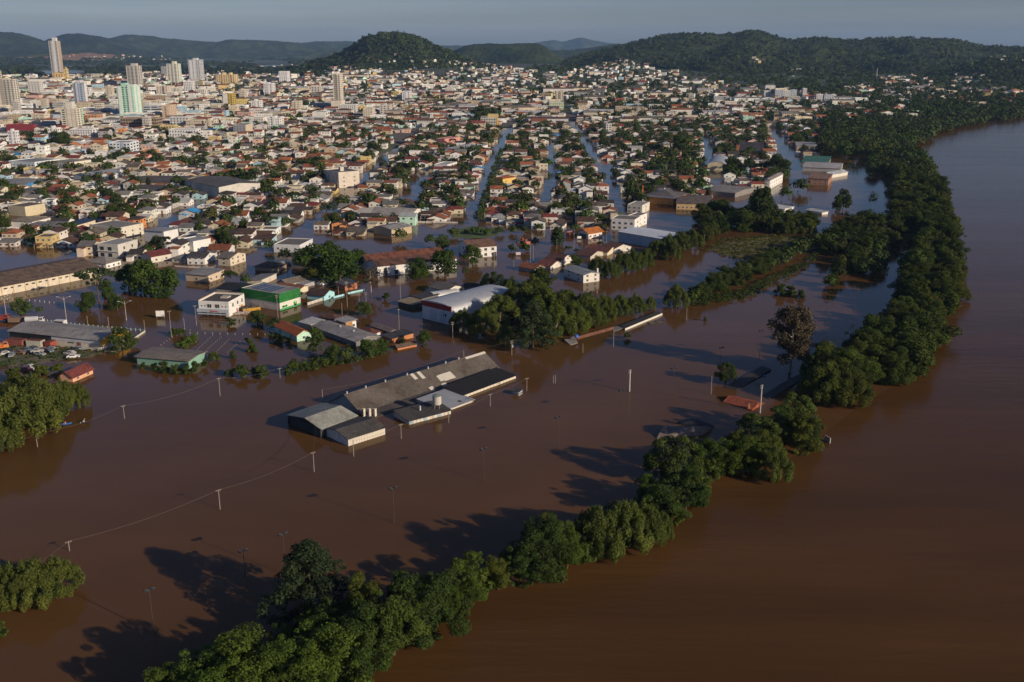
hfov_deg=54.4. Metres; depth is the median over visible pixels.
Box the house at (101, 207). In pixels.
[96,202,116,210]
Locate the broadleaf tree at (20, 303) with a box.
[10,297,29,314]
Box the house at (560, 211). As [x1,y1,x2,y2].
[551,207,564,214]
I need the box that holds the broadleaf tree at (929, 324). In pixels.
[912,313,946,343]
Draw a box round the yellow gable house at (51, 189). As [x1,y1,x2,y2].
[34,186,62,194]
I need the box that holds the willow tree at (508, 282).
[499,275,520,298]
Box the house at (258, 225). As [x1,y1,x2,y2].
[246,222,264,229]
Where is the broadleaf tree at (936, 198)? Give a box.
[927,194,946,207]
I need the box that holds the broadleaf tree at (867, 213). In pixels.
[854,209,872,225]
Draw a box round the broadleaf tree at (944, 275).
[924,271,960,286]
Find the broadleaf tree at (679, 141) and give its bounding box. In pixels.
[671,134,693,153]
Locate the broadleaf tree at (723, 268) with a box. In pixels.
[716,264,736,273]
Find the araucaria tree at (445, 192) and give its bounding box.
[437,191,453,197]
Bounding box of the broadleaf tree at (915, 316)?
[901,314,935,332]
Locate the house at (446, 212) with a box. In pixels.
[437,209,451,219]
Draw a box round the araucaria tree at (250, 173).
[244,171,259,179]
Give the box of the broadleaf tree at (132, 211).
[116,204,137,216]
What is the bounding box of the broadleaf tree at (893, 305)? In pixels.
[878,298,908,320]
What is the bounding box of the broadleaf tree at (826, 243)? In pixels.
[812,232,838,253]
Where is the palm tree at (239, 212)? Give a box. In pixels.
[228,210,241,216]
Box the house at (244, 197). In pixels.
[234,194,248,200]
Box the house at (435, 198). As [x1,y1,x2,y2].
[430,197,441,206]
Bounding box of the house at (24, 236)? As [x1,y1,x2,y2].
[21,234,39,243]
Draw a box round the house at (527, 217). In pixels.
[523,213,541,226]
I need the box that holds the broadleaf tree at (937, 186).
[933,182,953,192]
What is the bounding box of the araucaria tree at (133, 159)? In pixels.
[131,158,143,161]
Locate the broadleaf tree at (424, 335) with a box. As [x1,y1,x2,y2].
[416,330,431,345]
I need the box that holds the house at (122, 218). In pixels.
[112,216,127,220]
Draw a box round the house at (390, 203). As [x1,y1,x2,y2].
[382,199,398,207]
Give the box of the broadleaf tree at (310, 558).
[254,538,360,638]
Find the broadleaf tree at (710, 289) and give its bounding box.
[699,281,718,296]
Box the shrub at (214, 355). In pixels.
[207,351,219,360]
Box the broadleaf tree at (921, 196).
[903,193,928,201]
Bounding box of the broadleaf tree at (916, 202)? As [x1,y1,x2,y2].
[909,197,925,207]
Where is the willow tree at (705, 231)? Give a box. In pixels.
[697,225,713,240]
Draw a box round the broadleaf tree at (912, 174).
[900,171,919,182]
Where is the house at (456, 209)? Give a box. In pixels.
[446,206,463,213]
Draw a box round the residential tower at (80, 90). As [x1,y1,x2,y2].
[72,80,87,102]
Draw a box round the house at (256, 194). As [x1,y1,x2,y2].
[248,192,264,195]
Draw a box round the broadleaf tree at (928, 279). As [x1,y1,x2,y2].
[917,272,951,294]
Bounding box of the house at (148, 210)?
[137,206,156,218]
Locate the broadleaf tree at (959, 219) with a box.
[943,211,961,221]
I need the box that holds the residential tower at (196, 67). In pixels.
[188,58,204,79]
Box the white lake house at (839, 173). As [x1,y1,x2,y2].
[824,169,847,177]
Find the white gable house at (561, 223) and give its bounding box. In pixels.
[549,218,566,229]
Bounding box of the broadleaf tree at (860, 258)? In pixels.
[851,252,868,262]
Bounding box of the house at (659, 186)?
[652,185,666,190]
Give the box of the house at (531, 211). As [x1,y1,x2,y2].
[523,210,539,218]
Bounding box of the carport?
[397,297,424,308]
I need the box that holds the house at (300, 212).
[284,210,304,215]
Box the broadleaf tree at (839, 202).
[831,196,842,211]
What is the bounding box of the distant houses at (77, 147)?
[0,53,1023,204]
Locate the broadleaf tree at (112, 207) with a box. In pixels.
[98,203,120,213]
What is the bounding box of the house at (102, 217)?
[97,212,105,222]
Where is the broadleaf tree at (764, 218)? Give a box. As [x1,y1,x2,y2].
[750,213,773,230]
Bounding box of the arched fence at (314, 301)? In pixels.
[307,298,321,304]
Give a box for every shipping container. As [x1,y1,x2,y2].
[6,337,26,346]
[26,338,44,347]
[44,339,56,346]
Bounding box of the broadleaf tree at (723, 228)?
[708,215,730,234]
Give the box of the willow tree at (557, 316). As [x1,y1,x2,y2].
[535,303,576,338]
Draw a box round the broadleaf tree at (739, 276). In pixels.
[732,269,746,285]
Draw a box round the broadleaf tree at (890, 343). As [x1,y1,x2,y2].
[864,329,901,364]
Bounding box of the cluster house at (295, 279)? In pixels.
[276,275,306,283]
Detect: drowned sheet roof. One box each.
[564,336,577,344]
[612,325,622,331]
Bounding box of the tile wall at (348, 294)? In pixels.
[336,292,360,295]
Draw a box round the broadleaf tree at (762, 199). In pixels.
[746,186,775,214]
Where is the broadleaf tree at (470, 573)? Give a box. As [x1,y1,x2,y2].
[449,550,494,603]
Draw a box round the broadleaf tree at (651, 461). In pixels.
[642,435,705,480]
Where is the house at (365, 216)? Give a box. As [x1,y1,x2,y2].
[359,213,380,219]
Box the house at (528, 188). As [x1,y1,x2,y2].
[521,184,533,193]
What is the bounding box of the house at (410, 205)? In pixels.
[396,203,415,207]
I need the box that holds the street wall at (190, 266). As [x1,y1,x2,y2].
[175,265,212,267]
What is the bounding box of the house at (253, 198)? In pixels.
[246,196,265,201]
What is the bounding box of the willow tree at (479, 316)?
[464,305,499,333]
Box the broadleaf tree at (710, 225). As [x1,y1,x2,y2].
[696,222,714,237]
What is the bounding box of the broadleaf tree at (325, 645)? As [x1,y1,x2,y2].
[272,618,373,681]
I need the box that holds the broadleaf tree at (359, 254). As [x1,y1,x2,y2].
[351,248,365,265]
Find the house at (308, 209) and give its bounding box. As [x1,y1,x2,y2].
[294,206,313,213]
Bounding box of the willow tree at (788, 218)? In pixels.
[782,213,798,226]
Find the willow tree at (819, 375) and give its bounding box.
[797,359,859,405]
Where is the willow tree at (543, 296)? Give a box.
[521,286,565,322]
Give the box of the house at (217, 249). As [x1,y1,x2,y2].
[206,244,235,256]
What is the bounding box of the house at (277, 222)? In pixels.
[266,217,281,227]
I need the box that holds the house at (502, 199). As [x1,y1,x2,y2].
[491,196,507,205]
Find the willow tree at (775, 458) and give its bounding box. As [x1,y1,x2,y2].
[751,444,794,483]
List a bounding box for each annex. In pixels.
[298,316,324,328]
[325,417,386,445]
[393,400,451,424]
[417,389,474,409]
[430,288,459,296]
[442,367,516,395]
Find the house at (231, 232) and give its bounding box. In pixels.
[221,230,240,242]
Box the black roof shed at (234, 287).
[216,282,251,292]
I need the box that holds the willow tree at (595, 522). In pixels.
[567,505,624,563]
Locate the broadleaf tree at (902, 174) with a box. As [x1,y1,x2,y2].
[887,171,907,188]
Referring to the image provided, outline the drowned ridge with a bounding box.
[578,327,613,338]
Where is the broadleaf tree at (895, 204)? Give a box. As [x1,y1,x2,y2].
[884,199,912,215]
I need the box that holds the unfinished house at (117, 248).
[97,238,137,257]
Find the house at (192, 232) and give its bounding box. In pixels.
[185,230,197,233]
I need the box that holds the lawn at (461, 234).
[449,226,498,237]
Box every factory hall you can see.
[528,117,568,123]
[543,87,573,93]
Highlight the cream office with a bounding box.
[42,158,90,167]
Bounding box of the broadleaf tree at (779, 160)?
[762,153,792,170]
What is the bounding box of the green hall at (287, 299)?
[241,282,300,310]
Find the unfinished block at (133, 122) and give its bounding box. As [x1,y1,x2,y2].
[120,117,162,127]
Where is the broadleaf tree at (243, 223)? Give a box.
[235,218,247,228]
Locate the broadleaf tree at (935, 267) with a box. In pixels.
[930,263,950,273]
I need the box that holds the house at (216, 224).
[208,219,231,228]
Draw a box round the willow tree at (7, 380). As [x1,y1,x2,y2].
[0,376,18,394]
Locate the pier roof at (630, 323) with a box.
[621,311,660,329]
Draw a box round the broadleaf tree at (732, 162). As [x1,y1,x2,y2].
[722,158,746,172]
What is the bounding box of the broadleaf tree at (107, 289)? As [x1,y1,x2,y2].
[98,279,114,299]
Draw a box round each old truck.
[0,314,10,320]
[0,340,8,348]
[7,316,27,323]
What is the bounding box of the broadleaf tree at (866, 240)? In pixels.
[850,236,873,254]
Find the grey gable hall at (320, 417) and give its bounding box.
[287,402,357,437]
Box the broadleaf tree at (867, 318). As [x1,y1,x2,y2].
[860,315,891,329]
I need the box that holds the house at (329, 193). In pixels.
[316,191,332,198]
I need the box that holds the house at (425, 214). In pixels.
[420,210,436,218]
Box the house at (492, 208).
[485,204,498,210]
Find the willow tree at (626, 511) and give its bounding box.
[589,498,654,559]
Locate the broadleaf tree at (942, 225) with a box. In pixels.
[935,222,960,230]
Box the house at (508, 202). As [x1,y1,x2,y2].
[505,199,519,209]
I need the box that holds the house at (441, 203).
[431,200,447,209]
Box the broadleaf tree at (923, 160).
[914,158,928,164]
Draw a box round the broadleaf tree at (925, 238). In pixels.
[908,235,936,249]
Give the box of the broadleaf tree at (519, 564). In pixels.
[497,543,548,588]
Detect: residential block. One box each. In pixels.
[40,91,57,94]
[70,128,97,137]
[146,95,168,100]
[156,86,172,93]
[160,125,177,129]
[169,116,190,124]
[200,109,212,113]
[216,72,238,83]
[339,104,357,112]
[481,114,498,128]
[549,101,563,110]
[604,122,611,131]
[621,114,630,118]
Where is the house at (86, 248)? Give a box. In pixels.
[76,240,100,256]
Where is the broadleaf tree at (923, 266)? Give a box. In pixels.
[903,261,928,278]
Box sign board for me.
[156,311,164,316]
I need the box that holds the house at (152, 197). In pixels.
[136,194,158,200]
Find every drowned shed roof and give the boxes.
[723,366,770,389]
[762,374,803,399]
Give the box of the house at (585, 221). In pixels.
[576,216,594,226]
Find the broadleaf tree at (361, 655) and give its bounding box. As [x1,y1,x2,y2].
[323,598,394,681]
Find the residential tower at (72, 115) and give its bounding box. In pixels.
[60,101,83,127]
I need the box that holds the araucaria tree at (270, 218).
[260,216,277,223]
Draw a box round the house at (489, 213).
[485,210,498,218]
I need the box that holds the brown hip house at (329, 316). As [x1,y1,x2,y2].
[318,313,341,320]
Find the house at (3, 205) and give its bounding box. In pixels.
[0,201,19,212]
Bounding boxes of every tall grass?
[0,344,103,366]
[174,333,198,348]
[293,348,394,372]
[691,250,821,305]
[703,234,814,260]
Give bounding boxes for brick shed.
[381,329,414,342]
[393,341,417,349]
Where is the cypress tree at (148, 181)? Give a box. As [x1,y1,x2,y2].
[146,177,150,184]
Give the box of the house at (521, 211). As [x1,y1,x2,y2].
[518,208,527,218]
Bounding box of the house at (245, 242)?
[231,236,253,247]
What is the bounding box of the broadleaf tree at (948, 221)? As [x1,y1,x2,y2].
[943,218,960,230]
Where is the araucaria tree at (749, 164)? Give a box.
[741,162,754,168]
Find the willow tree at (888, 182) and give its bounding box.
[885,176,900,187]
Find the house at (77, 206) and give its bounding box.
[67,201,85,210]
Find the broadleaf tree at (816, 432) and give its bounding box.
[808,419,824,444]
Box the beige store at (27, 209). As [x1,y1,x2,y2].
[8,202,45,215]
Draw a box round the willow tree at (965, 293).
[956,279,972,300]
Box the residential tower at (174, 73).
[166,61,181,82]
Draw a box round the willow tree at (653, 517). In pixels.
[629,498,666,548]
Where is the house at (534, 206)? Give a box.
[528,203,543,209]
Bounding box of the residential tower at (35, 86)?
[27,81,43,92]
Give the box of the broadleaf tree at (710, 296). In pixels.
[697,286,712,297]
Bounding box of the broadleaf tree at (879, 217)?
[872,214,885,220]
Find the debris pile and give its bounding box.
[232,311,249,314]
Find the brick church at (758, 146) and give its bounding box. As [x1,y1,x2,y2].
[736,142,763,153]
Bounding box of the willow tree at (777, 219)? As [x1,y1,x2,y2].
[768,217,783,230]
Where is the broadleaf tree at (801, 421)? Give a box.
[778,411,825,455]
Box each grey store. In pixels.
[373,222,411,236]
[702,185,755,197]
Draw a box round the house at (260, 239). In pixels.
[253,234,276,244]
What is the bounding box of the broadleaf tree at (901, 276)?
[887,269,926,299]
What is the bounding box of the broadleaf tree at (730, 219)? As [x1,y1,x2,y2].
[720,216,734,229]
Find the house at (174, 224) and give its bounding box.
[167,220,190,230]
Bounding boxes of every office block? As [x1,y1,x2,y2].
[6,124,36,130]
[51,114,60,117]
[85,114,102,122]
[109,140,138,151]
[143,105,161,112]
[161,104,176,118]
[181,101,209,108]
[222,93,236,104]
[233,123,252,131]
[312,111,329,117]
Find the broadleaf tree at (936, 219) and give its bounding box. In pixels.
[923,216,940,222]
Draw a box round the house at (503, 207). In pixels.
[499,206,511,211]
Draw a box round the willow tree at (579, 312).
[559,299,592,333]
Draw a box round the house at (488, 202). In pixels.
[486,200,501,207]
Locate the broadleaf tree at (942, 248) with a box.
[925,244,948,256]
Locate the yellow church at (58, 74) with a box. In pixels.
[52,72,64,77]
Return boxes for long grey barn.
[795,142,817,150]
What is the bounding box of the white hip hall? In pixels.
[445,143,487,150]
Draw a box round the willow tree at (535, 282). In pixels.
[526,273,550,289]
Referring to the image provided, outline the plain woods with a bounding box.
[0,54,352,74]
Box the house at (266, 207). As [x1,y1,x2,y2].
[263,203,275,211]
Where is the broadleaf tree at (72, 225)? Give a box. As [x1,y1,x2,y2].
[56,222,78,231]
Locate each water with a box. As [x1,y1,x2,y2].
[0,122,946,681]
[43,70,83,73]
[285,117,1023,681]
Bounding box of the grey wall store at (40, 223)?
[28,221,64,228]
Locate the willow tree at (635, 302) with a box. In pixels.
[623,292,647,315]
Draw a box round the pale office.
[8,157,58,168]
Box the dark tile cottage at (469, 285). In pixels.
[462,282,482,289]
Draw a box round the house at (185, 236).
[178,234,196,238]
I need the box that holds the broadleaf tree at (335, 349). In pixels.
[324,342,341,360]
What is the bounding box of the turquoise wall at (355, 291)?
[347,289,363,293]
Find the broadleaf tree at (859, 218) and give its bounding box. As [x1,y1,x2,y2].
[854,216,865,226]
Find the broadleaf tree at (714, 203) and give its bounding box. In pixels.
[706,199,725,213]
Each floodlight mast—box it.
[143,587,154,632]
[238,548,247,574]
[277,532,287,563]
[388,486,396,522]
[479,447,486,480]
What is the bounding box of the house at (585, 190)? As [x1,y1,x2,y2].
[578,184,593,196]
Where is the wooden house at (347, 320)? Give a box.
[334,315,356,326]
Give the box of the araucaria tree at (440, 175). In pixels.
[433,173,446,181]
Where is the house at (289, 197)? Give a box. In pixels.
[273,196,291,202]
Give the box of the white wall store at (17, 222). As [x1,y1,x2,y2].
[9,216,50,226]
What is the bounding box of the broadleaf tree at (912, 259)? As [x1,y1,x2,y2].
[899,253,930,269]
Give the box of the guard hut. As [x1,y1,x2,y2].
[512,387,522,395]
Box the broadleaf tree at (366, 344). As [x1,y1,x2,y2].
[359,339,380,355]
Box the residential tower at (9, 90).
[0,78,21,105]
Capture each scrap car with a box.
[0,350,9,355]
[8,352,15,357]
[14,349,26,353]
[24,347,31,351]
[30,348,43,352]
[33,352,45,355]
[44,347,53,352]
[63,350,76,354]
[66,353,79,357]
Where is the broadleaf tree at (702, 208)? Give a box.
[691,203,711,222]
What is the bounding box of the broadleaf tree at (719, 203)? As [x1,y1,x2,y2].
[716,200,729,213]
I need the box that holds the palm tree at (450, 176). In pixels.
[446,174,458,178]
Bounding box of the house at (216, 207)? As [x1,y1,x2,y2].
[201,205,219,218]
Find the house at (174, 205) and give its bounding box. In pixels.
[166,201,177,208]
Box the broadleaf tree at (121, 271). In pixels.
[114,263,135,289]
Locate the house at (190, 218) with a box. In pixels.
[179,216,200,220]
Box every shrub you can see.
[0,620,8,636]
[4,366,24,378]
[30,364,49,375]
[49,363,63,371]
[138,362,145,368]
[150,363,159,369]
[158,360,169,372]
[169,327,180,335]
[170,364,180,373]
[179,328,186,334]
[182,365,190,374]
[189,361,200,371]
[201,359,208,365]
[207,351,219,360]
[224,368,233,375]
[226,318,236,325]
[229,350,236,358]
[234,364,251,378]
[245,337,252,343]
[246,342,257,351]
[251,366,259,375]
[255,365,269,378]
[268,332,276,340]
[275,334,283,342]
[283,367,292,375]
[285,337,291,343]
[287,358,302,369]
[299,361,310,370]
[310,360,318,368]
[321,357,326,364]
[381,293,389,298]
[455,604,470,617]
[465,569,496,592]
[507,244,515,251]
[519,242,529,251]
[547,551,565,569]
[580,538,597,562]
[623,332,630,338]
[626,529,645,547]
[667,500,685,525]
[687,288,701,304]
[700,475,713,490]
[703,458,721,480]
[773,283,787,295]
[786,285,796,295]
[795,289,805,298]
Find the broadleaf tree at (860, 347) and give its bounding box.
[846,340,872,372]
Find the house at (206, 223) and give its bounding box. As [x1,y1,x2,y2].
[195,221,211,229]
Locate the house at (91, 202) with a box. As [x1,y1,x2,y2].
[85,199,97,204]
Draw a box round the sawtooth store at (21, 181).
[6,178,45,185]
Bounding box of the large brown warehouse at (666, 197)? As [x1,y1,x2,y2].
[642,185,688,204]
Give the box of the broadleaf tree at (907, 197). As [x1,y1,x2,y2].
[905,190,927,202]
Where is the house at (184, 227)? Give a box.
[177,223,196,231]
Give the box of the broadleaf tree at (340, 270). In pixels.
[317,249,362,284]
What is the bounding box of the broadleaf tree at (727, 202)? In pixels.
[721,199,733,207]
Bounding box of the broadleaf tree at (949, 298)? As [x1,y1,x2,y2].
[929,291,961,316]
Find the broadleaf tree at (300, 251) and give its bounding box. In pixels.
[290,247,311,261]
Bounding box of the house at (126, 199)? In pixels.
[114,197,129,203]
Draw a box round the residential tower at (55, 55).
[48,38,63,74]
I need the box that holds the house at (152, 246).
[138,244,156,249]
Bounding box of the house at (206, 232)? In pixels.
[196,226,219,241]
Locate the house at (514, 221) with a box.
[505,219,523,224]
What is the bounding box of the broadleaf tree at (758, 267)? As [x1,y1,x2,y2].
[750,258,766,273]
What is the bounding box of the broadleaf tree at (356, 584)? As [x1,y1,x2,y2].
[338,570,382,619]
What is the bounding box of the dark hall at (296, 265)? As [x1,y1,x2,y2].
[292,261,310,268]
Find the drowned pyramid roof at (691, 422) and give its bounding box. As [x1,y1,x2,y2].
[677,419,713,430]
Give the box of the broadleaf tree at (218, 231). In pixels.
[212,228,225,242]
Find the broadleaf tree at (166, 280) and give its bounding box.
[143,267,179,298]
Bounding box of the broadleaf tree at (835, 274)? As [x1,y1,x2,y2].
[824,272,838,285]
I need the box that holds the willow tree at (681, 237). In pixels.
[672,230,693,250]
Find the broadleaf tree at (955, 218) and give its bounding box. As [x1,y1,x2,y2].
[938,214,964,233]
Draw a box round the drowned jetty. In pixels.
[647,320,665,323]
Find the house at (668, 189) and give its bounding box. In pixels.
[658,188,671,190]
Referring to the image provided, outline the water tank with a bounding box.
[432,394,440,409]
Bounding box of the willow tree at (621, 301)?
[614,294,631,316]
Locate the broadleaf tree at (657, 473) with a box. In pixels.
[652,457,672,479]
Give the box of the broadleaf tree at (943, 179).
[930,174,949,185]
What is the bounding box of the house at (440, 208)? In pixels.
[429,207,445,210]
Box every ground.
[0,58,1023,182]
[0,345,102,366]
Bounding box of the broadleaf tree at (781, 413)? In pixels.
[767,405,793,446]
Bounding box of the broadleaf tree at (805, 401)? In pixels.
[772,391,818,423]
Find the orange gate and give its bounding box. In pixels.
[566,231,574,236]
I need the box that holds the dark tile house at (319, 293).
[306,288,335,300]
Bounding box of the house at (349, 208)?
[341,204,359,211]
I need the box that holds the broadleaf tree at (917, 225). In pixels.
[915,219,925,234]
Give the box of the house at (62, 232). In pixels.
[43,226,67,239]
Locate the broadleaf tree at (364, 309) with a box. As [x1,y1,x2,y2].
[355,301,371,315]
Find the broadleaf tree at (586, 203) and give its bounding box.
[578,201,592,209]
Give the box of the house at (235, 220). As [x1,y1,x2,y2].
[231,218,250,223]
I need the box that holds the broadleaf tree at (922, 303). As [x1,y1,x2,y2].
[916,298,933,310]
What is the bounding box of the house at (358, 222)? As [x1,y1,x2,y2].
[348,217,366,227]
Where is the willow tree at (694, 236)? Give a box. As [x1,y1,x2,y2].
[679,228,704,248]
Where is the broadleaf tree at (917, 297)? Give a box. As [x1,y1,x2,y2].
[910,291,934,301]
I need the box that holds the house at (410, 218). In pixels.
[399,213,417,225]
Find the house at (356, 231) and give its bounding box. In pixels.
[346,227,367,235]
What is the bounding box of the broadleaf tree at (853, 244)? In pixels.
[843,242,861,255]
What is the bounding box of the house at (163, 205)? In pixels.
[156,202,171,207]
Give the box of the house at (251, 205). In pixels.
[243,199,263,210]
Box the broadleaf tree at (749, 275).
[740,267,753,279]
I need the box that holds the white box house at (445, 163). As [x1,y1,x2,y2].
[434,161,456,166]
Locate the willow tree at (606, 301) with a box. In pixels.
[597,293,617,316]
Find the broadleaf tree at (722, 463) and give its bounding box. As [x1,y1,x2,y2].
[705,437,738,474]
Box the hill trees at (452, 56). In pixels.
[288,29,1023,80]
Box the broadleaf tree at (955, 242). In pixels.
[946,237,970,260]
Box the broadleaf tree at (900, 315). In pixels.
[897,310,917,321]
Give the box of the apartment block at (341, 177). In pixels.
[323,166,359,187]
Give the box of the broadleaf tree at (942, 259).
[934,255,952,263]
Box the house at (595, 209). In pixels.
[580,206,598,219]
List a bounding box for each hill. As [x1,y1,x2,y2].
[0,32,72,54]
[0,52,187,62]
[45,33,190,59]
[110,34,341,58]
[220,51,340,59]
[300,35,458,75]
[304,41,465,49]
[454,43,563,63]
[536,38,617,49]
[550,44,622,59]
[560,31,1023,73]
[929,59,1023,80]
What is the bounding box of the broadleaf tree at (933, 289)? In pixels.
[927,284,941,292]
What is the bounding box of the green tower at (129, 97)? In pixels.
[116,83,142,115]
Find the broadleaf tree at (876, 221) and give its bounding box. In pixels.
[872,219,887,224]
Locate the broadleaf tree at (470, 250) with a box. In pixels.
[462,244,482,265]
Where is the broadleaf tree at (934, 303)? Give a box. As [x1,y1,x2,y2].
[919,300,947,322]
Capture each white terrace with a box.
[611,215,640,229]
[630,212,646,225]
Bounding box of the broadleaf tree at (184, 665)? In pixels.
[171,642,240,681]
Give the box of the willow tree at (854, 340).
[843,336,867,355]
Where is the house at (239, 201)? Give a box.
[229,196,243,205]
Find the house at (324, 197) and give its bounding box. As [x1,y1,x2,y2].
[312,193,329,201]
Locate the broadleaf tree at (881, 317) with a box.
[860,313,891,330]
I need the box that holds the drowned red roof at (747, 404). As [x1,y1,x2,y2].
[723,395,763,410]
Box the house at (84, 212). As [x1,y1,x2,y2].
[78,208,97,218]
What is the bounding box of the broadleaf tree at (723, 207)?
[719,205,728,213]
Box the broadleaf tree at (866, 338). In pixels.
[849,332,886,354]
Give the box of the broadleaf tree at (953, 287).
[931,281,963,309]
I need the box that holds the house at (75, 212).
[56,209,79,217]
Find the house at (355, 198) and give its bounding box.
[348,196,360,201]
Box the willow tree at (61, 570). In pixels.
[36,555,85,597]
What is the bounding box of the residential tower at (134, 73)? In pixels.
[126,63,142,85]
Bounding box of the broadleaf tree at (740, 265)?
[732,261,753,279]
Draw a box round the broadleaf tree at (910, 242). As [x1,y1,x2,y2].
[905,228,933,249]
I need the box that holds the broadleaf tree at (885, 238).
[877,234,894,250]
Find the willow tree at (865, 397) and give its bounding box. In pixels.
[820,373,875,407]
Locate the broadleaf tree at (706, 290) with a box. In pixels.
[696,283,708,299]
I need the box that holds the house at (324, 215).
[321,213,341,219]
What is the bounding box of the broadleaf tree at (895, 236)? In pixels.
[885,230,904,245]
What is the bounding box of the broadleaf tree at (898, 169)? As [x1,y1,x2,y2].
[890,167,904,177]
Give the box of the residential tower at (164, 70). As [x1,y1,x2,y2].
[161,66,166,74]
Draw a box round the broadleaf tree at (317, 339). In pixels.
[305,326,324,352]
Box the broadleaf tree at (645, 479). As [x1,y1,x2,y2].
[634,473,659,501]
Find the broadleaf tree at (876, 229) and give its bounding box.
[869,225,886,238]
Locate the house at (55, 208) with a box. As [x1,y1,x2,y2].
[51,205,62,211]
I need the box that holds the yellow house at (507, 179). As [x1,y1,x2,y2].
[494,175,516,184]
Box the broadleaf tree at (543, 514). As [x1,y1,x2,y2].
[538,511,565,543]
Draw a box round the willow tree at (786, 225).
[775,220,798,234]
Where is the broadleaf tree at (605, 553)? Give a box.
[593,514,625,558]
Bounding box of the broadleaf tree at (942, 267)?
[925,266,950,276]
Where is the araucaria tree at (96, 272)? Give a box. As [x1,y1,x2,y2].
[73,267,115,301]
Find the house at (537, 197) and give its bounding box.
[532,193,539,201]
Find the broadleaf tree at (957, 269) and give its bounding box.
[939,263,964,282]
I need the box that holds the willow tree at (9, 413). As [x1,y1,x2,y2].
[0,400,23,447]
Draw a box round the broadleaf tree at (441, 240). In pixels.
[434,234,449,249]
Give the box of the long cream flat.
[89,220,143,237]
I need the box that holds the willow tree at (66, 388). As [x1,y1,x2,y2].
[52,377,81,410]
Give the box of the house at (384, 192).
[376,191,392,198]
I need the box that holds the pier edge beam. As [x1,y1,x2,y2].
[625,313,661,329]
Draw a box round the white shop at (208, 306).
[197,292,244,316]
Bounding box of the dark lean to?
[410,291,438,299]
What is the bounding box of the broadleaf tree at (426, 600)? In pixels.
[389,572,471,649]
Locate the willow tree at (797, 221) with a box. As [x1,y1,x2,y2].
[790,218,804,227]
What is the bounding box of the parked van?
[53,319,67,323]
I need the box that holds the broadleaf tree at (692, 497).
[661,462,712,508]
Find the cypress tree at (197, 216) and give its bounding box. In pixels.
[193,212,200,219]
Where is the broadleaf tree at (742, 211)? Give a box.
[734,208,756,228]
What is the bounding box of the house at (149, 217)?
[136,214,153,221]
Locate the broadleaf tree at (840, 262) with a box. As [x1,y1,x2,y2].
[830,258,845,275]
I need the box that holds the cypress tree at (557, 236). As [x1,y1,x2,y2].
[549,225,565,244]
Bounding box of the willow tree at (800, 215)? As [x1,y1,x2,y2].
[790,210,806,220]
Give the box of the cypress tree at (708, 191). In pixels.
[705,186,710,194]
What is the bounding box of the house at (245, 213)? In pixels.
[232,210,251,219]
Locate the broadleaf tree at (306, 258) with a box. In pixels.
[294,243,335,276]
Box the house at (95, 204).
[86,203,100,206]
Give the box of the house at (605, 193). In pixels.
[595,190,607,196]
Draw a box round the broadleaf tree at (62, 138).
[46,130,72,143]
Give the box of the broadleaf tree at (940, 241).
[933,236,958,249]
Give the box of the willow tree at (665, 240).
[661,233,676,252]
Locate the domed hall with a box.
[708,155,727,170]
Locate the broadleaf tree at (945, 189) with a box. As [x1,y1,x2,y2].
[937,185,952,198]
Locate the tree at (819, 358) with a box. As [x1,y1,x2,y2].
[799,346,836,379]
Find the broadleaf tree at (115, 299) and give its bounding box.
[107,292,125,310]
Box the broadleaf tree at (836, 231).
[828,226,842,237]
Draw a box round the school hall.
[371,207,423,220]
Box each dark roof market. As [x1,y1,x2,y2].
[123,175,192,185]
[135,184,189,190]
[185,176,260,196]
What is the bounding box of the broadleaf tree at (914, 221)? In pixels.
[905,212,922,231]
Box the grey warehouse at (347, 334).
[311,320,380,346]
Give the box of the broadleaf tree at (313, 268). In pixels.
[302,261,324,281]
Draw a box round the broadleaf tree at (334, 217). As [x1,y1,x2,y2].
[322,211,345,221]
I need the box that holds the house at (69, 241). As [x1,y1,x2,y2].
[53,236,78,247]
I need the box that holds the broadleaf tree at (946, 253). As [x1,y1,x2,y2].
[939,249,963,265]
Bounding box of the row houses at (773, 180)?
[764,172,783,187]
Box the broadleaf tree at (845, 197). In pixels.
[835,188,851,209]
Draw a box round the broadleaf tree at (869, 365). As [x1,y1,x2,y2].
[837,349,884,388]
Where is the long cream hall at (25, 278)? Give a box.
[0,258,100,295]
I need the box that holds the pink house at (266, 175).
[265,172,290,179]
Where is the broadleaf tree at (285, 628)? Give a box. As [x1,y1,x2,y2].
[265,623,293,642]
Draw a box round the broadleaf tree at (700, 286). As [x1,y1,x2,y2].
[685,283,708,299]
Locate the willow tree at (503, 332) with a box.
[495,323,515,344]
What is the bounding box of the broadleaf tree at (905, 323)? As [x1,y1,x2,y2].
[893,316,917,333]
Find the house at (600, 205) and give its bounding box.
[591,201,607,212]
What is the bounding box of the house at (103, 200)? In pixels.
[95,195,111,203]
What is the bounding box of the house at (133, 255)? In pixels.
[126,249,147,261]
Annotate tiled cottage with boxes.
[517,261,545,271]
[536,259,563,269]
[544,253,571,265]
[575,248,603,259]
[587,245,614,255]
[602,241,632,252]
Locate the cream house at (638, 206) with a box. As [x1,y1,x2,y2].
[627,201,649,212]
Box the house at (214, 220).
[201,218,215,222]
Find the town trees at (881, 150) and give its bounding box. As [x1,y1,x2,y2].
[0,106,940,357]
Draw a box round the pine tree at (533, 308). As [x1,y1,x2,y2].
[503,299,560,349]

